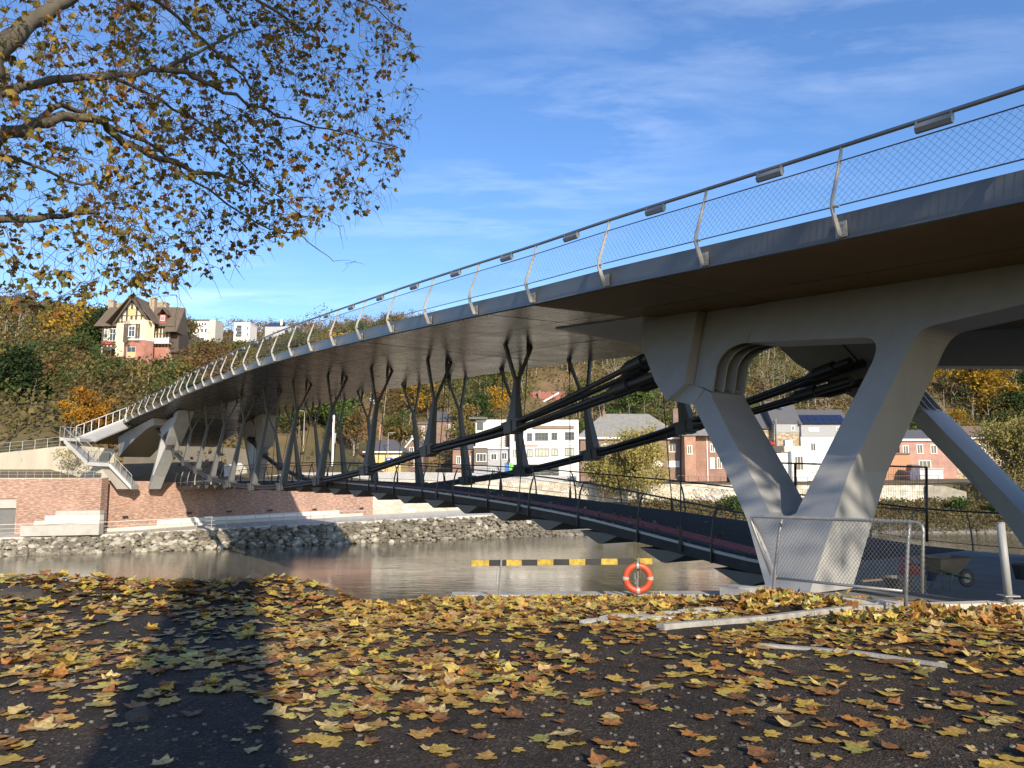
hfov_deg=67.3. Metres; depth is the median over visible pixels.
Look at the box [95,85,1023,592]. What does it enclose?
bridge
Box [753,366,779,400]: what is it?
bare tree
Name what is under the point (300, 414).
broadleaf tree
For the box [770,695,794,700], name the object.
fallen leaf
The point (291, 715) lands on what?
fallen leaf
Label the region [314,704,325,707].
fallen leaf
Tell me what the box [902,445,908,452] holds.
window
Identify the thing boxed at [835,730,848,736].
fallen leaf
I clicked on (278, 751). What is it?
pebbles
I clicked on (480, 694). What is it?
fallen leaf
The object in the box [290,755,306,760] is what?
fallen leaf
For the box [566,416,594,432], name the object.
broadleaf tree
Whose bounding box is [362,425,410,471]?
house
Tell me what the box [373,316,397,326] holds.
broadleaf tree
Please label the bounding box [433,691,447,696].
fallen leaf
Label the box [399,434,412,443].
house
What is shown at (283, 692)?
fallen leaf
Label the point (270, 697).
fallen leaf
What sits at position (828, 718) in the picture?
fallen leaf
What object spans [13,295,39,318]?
broadleaf tree
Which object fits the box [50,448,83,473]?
young tree
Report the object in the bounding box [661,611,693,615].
concrete lump
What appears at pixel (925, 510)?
site fence
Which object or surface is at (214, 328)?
house
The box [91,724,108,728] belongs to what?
fallen leaf
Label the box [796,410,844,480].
house
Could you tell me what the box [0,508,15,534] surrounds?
underpass door
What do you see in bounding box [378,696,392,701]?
fallen leaf
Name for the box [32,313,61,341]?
broadleaf tree
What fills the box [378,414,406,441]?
broadleaf tree
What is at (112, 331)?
window
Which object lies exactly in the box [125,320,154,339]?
wall
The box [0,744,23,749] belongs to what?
fallen leaf
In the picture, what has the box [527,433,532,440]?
window
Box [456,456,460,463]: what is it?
window
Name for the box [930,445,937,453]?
window
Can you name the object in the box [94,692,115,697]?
fallen leaf
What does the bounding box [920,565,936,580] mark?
bucket
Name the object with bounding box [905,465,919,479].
parked van
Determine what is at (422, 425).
house
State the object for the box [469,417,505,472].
house
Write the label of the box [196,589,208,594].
earth clod
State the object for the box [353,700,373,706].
fallen leaf
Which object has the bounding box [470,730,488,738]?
fallen leaf
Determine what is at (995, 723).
fallen leaf
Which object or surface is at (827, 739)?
fallen leaf
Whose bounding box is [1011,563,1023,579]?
rubbish bucket
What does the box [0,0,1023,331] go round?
sky
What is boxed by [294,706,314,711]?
fallen leaf
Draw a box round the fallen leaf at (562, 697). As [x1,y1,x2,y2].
[556,695,568,698]
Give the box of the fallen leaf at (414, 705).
[405,700,433,708]
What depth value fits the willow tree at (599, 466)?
98.73 m
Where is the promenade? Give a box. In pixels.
[0,510,497,539]
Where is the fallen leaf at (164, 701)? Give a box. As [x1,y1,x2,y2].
[155,696,181,705]
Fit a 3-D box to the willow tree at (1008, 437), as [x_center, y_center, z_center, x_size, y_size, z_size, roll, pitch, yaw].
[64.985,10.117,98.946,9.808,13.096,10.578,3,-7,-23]
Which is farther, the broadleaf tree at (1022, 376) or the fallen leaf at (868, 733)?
the broadleaf tree at (1022, 376)
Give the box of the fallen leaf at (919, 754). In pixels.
[908,752,928,757]
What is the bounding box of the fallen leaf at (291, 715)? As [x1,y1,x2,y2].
[279,712,297,718]
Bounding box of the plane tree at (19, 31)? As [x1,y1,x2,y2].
[0,0,423,337]
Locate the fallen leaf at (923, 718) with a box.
[920,715,938,723]
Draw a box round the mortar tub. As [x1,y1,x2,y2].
[881,575,914,592]
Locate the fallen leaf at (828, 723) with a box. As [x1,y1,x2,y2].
[823,721,838,725]
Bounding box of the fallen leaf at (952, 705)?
[945,703,971,709]
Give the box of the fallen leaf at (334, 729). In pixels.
[322,724,342,732]
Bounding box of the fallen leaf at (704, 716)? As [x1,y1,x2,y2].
[694,713,712,719]
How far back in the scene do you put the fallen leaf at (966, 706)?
5.29 m
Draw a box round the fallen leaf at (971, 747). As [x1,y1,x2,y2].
[965,744,976,750]
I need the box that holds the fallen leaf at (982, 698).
[973,695,992,702]
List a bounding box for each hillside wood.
[0,293,1022,444]
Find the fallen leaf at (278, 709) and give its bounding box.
[264,703,286,715]
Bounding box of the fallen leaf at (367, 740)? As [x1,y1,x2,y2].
[364,735,382,743]
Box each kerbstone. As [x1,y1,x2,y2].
[656,619,712,629]
[707,615,766,625]
[762,610,813,620]
[809,605,862,615]
[858,604,885,609]
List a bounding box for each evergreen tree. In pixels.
[0,339,58,403]
[4,367,60,406]
[71,302,107,347]
[151,357,169,385]
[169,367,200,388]
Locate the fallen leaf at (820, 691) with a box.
[813,689,828,694]
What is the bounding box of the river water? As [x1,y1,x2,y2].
[0,533,1023,603]
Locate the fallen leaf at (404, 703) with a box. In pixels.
[399,701,411,706]
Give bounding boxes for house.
[192,319,222,342]
[233,322,256,341]
[265,319,295,338]
[362,425,410,471]
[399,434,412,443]
[403,436,428,471]
[417,407,458,442]
[452,438,475,472]
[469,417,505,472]
[487,436,509,472]
[530,390,565,401]
[579,408,681,480]
[676,429,726,480]
[755,413,771,440]
[762,401,799,452]
[772,440,807,480]
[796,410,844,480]
[897,430,956,478]
[956,426,1023,478]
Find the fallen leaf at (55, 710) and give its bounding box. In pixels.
[49,708,68,712]
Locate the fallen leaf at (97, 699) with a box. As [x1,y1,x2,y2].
[93,697,110,701]
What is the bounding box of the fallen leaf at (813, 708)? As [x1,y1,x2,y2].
[808,705,819,710]
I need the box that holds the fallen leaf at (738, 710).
[723,707,747,713]
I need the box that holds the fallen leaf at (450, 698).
[440,693,463,703]
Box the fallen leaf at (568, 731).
[549,728,581,734]
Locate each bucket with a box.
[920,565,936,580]
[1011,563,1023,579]
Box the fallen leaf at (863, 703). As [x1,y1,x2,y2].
[857,699,870,705]
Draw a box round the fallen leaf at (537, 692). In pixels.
[530,690,543,694]
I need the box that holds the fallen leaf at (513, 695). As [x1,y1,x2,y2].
[510,690,522,698]
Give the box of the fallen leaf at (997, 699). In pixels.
[990,696,1013,704]
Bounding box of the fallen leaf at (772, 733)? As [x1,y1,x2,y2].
[764,729,782,736]
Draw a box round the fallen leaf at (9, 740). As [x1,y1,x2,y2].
[0,738,19,745]
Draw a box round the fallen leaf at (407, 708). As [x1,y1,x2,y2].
[393,703,412,712]
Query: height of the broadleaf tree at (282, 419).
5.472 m
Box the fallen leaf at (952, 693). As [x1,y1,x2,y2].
[948,690,962,696]
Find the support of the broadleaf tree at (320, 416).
on the hillside at (966, 485)
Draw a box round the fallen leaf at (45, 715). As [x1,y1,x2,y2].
[27,712,50,719]
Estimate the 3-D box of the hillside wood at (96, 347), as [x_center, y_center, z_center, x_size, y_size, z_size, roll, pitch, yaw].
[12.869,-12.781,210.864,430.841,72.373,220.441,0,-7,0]
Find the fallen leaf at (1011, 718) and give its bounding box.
[1001,715,1021,721]
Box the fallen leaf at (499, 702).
[493,700,509,703]
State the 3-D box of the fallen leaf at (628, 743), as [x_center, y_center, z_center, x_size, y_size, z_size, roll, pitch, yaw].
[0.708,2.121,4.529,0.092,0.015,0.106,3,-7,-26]
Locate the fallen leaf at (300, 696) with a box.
[283,692,302,698]
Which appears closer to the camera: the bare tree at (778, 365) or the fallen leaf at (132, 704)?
the fallen leaf at (132, 704)
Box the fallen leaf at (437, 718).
[428,715,449,722]
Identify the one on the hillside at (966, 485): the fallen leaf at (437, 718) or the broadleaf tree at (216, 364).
the broadleaf tree at (216, 364)
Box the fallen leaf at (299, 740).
[292,737,305,742]
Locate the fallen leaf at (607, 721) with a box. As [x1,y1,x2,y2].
[599,718,621,725]
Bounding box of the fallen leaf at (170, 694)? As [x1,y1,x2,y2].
[164,692,178,695]
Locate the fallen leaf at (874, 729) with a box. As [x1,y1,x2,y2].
[866,727,883,731]
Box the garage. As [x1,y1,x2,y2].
[920,468,943,478]
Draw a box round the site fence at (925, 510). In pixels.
[782,462,927,541]
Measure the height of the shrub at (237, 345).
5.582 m
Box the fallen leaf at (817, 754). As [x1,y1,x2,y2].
[810,752,824,757]
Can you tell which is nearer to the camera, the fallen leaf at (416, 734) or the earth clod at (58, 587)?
the fallen leaf at (416, 734)
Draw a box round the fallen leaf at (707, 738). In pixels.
[696,735,716,741]
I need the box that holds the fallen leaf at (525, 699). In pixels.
[522,697,535,700]
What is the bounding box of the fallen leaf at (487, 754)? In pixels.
[475,750,499,759]
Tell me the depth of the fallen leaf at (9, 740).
4.54 m
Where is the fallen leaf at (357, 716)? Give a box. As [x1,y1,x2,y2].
[353,712,372,718]
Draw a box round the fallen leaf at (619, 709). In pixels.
[615,707,630,711]
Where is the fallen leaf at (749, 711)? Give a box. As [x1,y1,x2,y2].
[742,706,755,713]
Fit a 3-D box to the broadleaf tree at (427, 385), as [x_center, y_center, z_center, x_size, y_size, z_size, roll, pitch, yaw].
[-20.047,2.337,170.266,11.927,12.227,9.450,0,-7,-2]
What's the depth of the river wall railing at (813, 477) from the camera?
103.22 m
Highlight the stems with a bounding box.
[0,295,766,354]
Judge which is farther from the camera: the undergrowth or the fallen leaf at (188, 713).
the undergrowth
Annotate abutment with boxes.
[123,446,249,477]
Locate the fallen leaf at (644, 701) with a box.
[630,697,652,704]
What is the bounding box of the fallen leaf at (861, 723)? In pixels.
[852,718,879,726]
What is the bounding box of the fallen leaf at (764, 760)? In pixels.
[759,757,774,762]
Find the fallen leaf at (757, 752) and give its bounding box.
[746,744,775,759]
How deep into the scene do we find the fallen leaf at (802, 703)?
5.34 m
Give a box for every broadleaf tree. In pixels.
[0,302,24,329]
[0,337,35,381]
[1,328,20,345]
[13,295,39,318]
[31,339,61,354]
[32,299,93,343]
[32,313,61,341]
[36,355,74,375]
[46,305,85,336]
[53,400,93,426]
[56,333,103,371]
[61,385,124,431]
[163,362,201,390]
[164,337,237,372]
[177,370,205,390]
[181,344,237,379]
[199,351,232,378]
[227,355,259,371]
[234,342,275,366]
[274,338,295,352]
[276,405,321,438]
[276,412,293,430]
[281,338,306,349]
[308,403,329,426]
[309,335,333,342]
[311,398,353,421]
[313,400,353,420]
[314,318,354,336]
[317,408,365,436]
[323,406,370,448]
[335,405,372,455]
[343,320,369,331]
[345,394,370,411]
[368,388,402,403]
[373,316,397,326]
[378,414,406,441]
[379,308,403,321]
[382,423,425,446]
[396,385,431,411]
[401,382,445,418]
[438,411,475,460]
[444,403,482,430]
[459,388,493,417]
[480,385,511,415]
[481,372,510,389]
[555,370,604,417]
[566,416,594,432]
[603,387,632,411]
[605,405,630,413]
[618,389,664,415]
[653,410,671,425]
[785,371,805,393]
[909,422,920,429]
[931,369,947,383]
[936,369,1013,401]
[943,406,983,425]
[965,380,1023,413]
[966,371,1014,399]
[975,409,1018,424]
[987,386,1023,418]
[989,369,1016,379]
[1013,369,1023,382]
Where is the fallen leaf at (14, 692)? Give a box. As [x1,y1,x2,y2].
[9,689,23,693]
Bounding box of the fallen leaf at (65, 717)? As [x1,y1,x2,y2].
[53,713,77,721]
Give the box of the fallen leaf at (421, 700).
[407,696,427,705]
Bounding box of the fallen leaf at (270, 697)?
[263,693,281,698]
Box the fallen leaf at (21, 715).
[8,714,28,718]
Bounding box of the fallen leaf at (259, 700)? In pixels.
[254,698,268,702]
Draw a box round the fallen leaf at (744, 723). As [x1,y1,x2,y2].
[736,720,754,725]
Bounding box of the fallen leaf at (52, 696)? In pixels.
[47,693,61,698]
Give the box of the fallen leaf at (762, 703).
[750,700,765,705]
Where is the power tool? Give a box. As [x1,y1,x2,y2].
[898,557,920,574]
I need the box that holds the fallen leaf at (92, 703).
[85,701,99,705]
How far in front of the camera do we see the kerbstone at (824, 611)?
9.80 m
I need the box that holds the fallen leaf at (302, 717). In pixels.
[296,712,313,719]
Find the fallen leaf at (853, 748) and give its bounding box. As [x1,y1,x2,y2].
[842,742,872,753]
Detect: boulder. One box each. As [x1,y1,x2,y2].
[3,542,11,546]
[124,541,131,546]
[151,546,159,551]
[205,545,212,549]
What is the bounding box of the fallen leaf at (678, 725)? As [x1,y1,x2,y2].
[669,724,686,727]
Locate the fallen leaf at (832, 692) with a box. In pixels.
[824,690,838,694]
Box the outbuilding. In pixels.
[885,453,909,479]
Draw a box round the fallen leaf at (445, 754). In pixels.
[439,752,452,756]
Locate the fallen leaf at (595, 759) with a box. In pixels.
[587,749,612,764]
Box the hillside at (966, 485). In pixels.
[0,290,1023,501]
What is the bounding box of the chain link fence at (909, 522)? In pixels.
[750,515,926,610]
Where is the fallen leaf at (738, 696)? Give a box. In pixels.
[726,692,748,699]
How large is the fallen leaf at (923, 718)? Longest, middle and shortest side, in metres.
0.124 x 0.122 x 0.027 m
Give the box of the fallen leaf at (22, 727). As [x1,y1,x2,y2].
[16,719,35,731]
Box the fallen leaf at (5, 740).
[0,737,22,744]
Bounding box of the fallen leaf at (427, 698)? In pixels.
[415,695,437,702]
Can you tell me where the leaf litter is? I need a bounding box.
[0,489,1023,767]
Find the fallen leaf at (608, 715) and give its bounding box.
[601,712,619,717]
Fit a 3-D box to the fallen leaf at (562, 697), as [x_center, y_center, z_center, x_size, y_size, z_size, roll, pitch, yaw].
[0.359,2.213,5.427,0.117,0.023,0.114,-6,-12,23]
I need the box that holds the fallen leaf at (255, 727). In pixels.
[245,725,262,729]
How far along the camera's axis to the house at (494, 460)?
131.40 m
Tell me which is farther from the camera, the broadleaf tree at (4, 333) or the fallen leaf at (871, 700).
the broadleaf tree at (4, 333)
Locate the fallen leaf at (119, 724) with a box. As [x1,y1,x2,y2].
[113,721,127,726]
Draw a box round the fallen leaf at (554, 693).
[544,690,562,695]
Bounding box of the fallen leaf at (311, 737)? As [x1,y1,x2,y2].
[306,735,333,742]
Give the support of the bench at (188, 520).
on the promenade
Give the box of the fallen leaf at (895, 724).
[890,718,912,728]
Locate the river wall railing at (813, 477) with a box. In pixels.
[677,475,938,484]
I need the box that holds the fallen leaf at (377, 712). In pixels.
[373,708,387,713]
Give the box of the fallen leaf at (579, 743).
[569,742,585,744]
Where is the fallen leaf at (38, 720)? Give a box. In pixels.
[27,716,54,721]
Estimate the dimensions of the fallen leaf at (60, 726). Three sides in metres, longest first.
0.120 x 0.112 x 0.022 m
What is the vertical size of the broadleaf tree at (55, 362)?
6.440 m
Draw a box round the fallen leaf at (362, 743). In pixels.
[355,741,370,746]
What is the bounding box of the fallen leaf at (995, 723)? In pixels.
[985,721,1001,725]
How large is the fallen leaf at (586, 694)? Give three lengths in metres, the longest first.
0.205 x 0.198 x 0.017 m
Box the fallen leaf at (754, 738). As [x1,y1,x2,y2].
[742,736,762,741]
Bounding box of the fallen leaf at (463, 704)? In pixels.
[453,701,472,707]
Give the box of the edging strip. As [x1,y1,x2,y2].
[761,643,946,667]
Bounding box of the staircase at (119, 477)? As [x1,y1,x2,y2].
[59,407,138,488]
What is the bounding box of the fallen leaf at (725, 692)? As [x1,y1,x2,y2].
[715,688,736,695]
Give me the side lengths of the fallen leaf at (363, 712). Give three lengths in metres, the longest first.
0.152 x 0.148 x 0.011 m
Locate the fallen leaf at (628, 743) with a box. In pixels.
[623,740,639,745]
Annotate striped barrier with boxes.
[472,558,651,595]
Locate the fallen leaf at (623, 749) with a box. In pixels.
[612,746,629,752]
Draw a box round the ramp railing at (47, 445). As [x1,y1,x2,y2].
[0,437,59,451]
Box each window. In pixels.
[109,328,115,340]
[126,347,135,357]
[128,309,135,315]
[128,326,135,336]
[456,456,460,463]
[476,453,486,461]
[477,422,482,429]
[491,453,496,459]
[502,452,506,459]
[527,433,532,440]
[527,449,532,456]
[535,433,548,440]
[535,449,549,456]
[551,433,557,439]
[551,449,557,455]
[565,432,574,439]
[565,448,573,455]
[669,444,675,451]
[669,461,679,466]
[687,445,691,453]
[710,444,714,451]
[710,458,714,468]
[717,458,721,468]
[794,456,803,469]
[809,428,818,430]
[810,443,815,450]
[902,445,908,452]
[916,444,923,453]
[918,460,930,467]
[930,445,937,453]
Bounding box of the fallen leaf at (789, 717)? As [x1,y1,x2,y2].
[772,714,794,720]
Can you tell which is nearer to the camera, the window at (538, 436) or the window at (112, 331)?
the window at (538, 436)
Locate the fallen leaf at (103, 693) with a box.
[93,691,113,695]
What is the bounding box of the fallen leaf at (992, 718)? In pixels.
[984,715,1012,722]
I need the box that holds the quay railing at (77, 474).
[0,471,101,477]
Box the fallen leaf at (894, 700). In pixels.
[887,696,903,704]
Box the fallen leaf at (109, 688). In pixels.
[102,683,118,692]
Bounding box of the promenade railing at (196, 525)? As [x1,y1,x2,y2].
[0,507,457,533]
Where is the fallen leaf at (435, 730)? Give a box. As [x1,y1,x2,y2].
[426,727,443,732]
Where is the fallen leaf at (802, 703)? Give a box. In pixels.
[795,698,820,707]
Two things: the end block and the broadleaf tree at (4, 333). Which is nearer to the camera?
the end block
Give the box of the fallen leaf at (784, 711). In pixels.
[769,708,792,713]
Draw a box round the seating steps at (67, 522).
[20,510,103,535]
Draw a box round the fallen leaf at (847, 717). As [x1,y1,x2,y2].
[841,714,858,721]
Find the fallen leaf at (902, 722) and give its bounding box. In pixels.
[897,718,909,725]
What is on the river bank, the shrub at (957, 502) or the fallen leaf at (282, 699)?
the shrub at (957, 502)
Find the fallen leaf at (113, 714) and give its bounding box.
[105,712,118,716]
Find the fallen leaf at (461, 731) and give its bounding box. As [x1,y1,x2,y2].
[450,729,467,732]
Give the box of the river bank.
[4,502,1012,551]
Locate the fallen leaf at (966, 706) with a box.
[956,703,972,708]
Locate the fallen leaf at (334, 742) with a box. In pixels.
[313,735,345,746]
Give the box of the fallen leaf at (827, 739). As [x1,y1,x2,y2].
[820,737,842,742]
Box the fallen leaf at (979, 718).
[963,715,986,719]
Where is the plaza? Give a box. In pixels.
[767,550,1023,602]
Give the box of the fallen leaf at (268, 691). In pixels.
[254,690,277,693]
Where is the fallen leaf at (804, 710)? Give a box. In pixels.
[793,708,815,714]
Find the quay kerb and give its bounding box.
[451,591,719,597]
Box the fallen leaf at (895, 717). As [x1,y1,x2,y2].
[885,715,902,719]
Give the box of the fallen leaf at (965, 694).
[955,690,974,697]
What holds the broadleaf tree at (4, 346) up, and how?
on the hillside at (966, 485)
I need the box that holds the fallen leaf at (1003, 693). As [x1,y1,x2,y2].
[993,692,1012,695]
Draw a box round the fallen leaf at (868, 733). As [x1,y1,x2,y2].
[859,730,878,735]
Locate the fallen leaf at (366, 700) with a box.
[352,694,374,705]
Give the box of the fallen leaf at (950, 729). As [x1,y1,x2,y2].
[942,726,966,733]
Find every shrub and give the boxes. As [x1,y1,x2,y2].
[186,317,197,336]
[229,340,249,357]
[717,494,741,511]
[943,496,972,509]
[984,501,996,511]
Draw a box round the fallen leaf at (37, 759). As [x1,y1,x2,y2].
[20,755,45,761]
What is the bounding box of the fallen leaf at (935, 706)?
[924,704,941,708]
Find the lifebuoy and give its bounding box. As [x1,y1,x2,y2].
[622,554,653,594]
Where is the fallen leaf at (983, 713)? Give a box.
[977,710,996,715]
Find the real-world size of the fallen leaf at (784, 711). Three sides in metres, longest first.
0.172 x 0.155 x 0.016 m
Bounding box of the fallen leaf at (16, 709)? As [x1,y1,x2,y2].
[8,703,32,714]
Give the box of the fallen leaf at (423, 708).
[412,706,436,712]
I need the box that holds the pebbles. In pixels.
[0,635,1023,767]
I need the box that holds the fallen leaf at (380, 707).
[373,704,386,711]
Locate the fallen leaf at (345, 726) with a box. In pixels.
[339,723,356,730]
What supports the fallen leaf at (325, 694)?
on the ground
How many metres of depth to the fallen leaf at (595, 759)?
4.29 m
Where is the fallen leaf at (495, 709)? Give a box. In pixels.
[490,706,505,712]
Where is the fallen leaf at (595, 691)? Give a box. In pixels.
[589,689,608,693]
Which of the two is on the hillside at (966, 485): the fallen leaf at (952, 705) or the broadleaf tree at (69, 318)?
the broadleaf tree at (69, 318)
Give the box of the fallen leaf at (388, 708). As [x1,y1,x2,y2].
[384,706,393,710]
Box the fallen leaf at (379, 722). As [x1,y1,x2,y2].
[366,717,387,726]
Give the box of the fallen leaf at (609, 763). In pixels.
[603,760,624,766]
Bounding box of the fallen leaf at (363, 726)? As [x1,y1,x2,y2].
[355,723,376,731]
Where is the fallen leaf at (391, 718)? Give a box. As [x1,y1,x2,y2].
[386,716,398,720]
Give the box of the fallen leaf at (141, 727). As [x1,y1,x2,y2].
[135,725,150,729]
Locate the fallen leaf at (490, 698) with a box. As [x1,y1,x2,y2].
[480,695,498,701]
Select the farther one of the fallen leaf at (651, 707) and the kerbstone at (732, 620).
the kerbstone at (732, 620)
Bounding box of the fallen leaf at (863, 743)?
[843,740,868,746]
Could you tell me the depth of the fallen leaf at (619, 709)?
5.20 m
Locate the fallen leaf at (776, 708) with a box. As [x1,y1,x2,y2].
[766,703,783,711]
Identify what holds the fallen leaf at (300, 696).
on the ground
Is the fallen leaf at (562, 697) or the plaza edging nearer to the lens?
the fallen leaf at (562, 697)
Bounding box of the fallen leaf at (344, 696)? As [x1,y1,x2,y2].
[337,693,352,699]
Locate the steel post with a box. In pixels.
[996,522,1020,603]
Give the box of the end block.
[720,584,758,595]
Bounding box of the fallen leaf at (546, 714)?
[540,713,552,715]
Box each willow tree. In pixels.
[578,455,635,501]
[601,420,677,505]
[969,411,1023,485]
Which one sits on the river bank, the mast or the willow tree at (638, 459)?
the willow tree at (638, 459)
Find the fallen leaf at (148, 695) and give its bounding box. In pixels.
[138,690,162,697]
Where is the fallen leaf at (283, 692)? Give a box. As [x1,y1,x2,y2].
[275,689,286,696]
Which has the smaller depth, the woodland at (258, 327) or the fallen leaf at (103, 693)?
the fallen leaf at (103, 693)
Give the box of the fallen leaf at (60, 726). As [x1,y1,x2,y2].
[51,723,69,728]
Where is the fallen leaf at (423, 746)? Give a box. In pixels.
[420,744,436,749]
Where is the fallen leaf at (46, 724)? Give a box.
[23,715,57,729]
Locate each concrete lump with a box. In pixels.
[579,618,617,623]
[599,613,639,618]
[631,614,672,620]
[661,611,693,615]
[676,608,701,613]
[699,607,732,613]
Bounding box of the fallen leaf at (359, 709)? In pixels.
[348,704,373,711]
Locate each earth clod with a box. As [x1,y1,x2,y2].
[0,586,33,599]
[22,590,47,601]
[50,584,73,592]
[71,591,90,596]
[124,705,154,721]
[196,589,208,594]
[272,587,282,593]
[299,587,314,595]
[321,589,338,598]
[476,595,483,600]
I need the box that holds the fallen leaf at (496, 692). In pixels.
[487,688,504,694]
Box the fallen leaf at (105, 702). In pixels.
[98,699,115,704]
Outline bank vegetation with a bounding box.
[628,495,1011,533]
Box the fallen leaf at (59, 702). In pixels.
[53,701,64,704]
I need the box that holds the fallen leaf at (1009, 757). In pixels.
[996,754,1023,761]
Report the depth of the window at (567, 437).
130.81 m
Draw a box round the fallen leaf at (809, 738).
[793,735,821,743]
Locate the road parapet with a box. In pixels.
[273,472,575,481]
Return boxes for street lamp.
[300,410,304,450]
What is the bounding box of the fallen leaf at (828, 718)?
[815,716,833,720]
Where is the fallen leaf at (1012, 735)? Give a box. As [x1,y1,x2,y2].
[1006,733,1018,737]
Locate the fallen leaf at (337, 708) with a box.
[329,702,355,710]
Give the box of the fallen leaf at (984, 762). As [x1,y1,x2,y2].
[978,759,1006,767]
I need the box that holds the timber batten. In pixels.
[860,578,881,581]
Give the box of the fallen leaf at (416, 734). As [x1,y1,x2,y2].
[407,729,432,738]
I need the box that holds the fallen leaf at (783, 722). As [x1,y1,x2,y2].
[774,715,804,726]
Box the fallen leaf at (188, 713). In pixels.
[180,708,203,715]
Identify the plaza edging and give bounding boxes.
[738,586,1023,611]
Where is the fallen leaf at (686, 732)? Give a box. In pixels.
[680,729,701,736]
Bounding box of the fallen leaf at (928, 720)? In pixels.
[913,716,934,724]
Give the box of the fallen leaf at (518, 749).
[511,747,523,751]
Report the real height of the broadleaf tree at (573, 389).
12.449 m
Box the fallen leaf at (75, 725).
[68,722,83,728]
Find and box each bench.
[103,513,362,531]
[157,510,338,524]
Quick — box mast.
[331,415,335,465]
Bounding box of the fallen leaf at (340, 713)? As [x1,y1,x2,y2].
[326,709,347,716]
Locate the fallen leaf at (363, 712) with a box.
[350,710,368,714]
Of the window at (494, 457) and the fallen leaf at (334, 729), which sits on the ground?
the fallen leaf at (334, 729)
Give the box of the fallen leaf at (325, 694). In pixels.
[316,692,330,697]
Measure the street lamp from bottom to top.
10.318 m
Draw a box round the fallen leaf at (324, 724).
[314,719,338,728]
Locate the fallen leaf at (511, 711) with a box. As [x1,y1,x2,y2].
[501,705,525,717]
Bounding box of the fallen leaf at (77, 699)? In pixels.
[70,697,83,701]
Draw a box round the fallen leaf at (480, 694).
[470,689,487,698]
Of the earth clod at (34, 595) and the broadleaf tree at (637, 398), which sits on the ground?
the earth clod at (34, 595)
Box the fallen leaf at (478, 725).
[471,723,486,727]
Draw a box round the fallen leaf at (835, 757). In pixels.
[829,755,841,760]
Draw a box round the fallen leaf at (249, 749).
[244,745,260,752]
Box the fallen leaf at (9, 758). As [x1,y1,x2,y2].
[0,753,23,764]
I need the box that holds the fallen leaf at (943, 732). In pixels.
[934,730,960,736]
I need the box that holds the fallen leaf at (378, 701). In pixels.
[371,699,384,704]
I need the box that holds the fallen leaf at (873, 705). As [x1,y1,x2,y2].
[866,703,888,710]
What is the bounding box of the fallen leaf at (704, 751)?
[689,747,712,755]
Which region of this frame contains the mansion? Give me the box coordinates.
[94,294,189,365]
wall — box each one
[0,446,117,479]
[0,478,108,534]
[106,480,372,527]
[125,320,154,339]
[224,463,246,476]
[373,480,932,514]
[928,486,966,502]
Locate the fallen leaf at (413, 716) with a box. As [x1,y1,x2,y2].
[406,712,428,719]
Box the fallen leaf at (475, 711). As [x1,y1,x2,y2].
[467,708,485,714]
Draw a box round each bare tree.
[0,291,42,345]
[3,303,48,330]
[287,314,321,333]
[305,303,336,329]
[567,365,585,387]
[593,358,625,379]
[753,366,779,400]
[757,357,790,377]
[771,368,794,397]
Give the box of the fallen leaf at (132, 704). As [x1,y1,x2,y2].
[123,700,151,707]
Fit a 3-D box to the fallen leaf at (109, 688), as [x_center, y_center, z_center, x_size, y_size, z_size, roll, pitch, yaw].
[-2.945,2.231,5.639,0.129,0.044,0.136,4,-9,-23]
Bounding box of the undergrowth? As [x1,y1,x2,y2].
[0,312,1023,481]
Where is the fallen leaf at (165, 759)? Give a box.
[151,754,173,764]
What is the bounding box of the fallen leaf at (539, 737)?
[527,733,551,742]
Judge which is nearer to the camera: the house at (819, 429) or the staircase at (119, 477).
the staircase at (119, 477)
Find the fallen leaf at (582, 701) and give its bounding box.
[572,698,592,704]
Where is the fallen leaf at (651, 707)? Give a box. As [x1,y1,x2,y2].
[639,704,656,709]
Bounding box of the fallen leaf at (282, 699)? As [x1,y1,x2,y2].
[274,695,298,703]
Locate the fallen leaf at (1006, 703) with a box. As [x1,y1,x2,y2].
[999,700,1014,704]
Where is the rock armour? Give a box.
[0,515,586,556]
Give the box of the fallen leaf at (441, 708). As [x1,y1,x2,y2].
[425,703,448,712]
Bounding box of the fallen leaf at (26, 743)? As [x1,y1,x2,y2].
[10,739,35,748]
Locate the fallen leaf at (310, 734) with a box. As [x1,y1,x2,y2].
[301,732,321,740]
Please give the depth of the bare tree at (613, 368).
194.80 m
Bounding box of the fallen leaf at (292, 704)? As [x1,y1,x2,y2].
[284,702,298,705]
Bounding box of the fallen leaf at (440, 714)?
[430,709,447,719]
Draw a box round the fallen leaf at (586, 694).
[579,691,604,697]
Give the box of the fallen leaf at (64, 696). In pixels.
[57,695,71,698]
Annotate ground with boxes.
[0,578,1023,767]
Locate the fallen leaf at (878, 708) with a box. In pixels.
[867,705,885,709]
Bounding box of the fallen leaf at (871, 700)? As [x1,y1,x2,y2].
[850,698,873,704]
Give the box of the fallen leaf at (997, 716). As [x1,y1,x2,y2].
[986,714,1013,721]
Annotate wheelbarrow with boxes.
[899,555,974,590]
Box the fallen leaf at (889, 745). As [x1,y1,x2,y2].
[881,739,907,749]
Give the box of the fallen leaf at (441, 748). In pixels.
[429,743,454,753]
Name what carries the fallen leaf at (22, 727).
on the ground
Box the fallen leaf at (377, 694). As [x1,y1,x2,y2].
[371,692,390,697]
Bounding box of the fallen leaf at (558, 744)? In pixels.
[546,740,571,748]
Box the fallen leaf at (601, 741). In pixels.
[591,738,615,744]
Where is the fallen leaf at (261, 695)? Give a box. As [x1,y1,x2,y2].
[257,694,273,697]
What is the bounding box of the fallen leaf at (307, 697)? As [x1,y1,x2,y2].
[295,693,314,701]
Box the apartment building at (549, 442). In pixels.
[510,420,578,480]

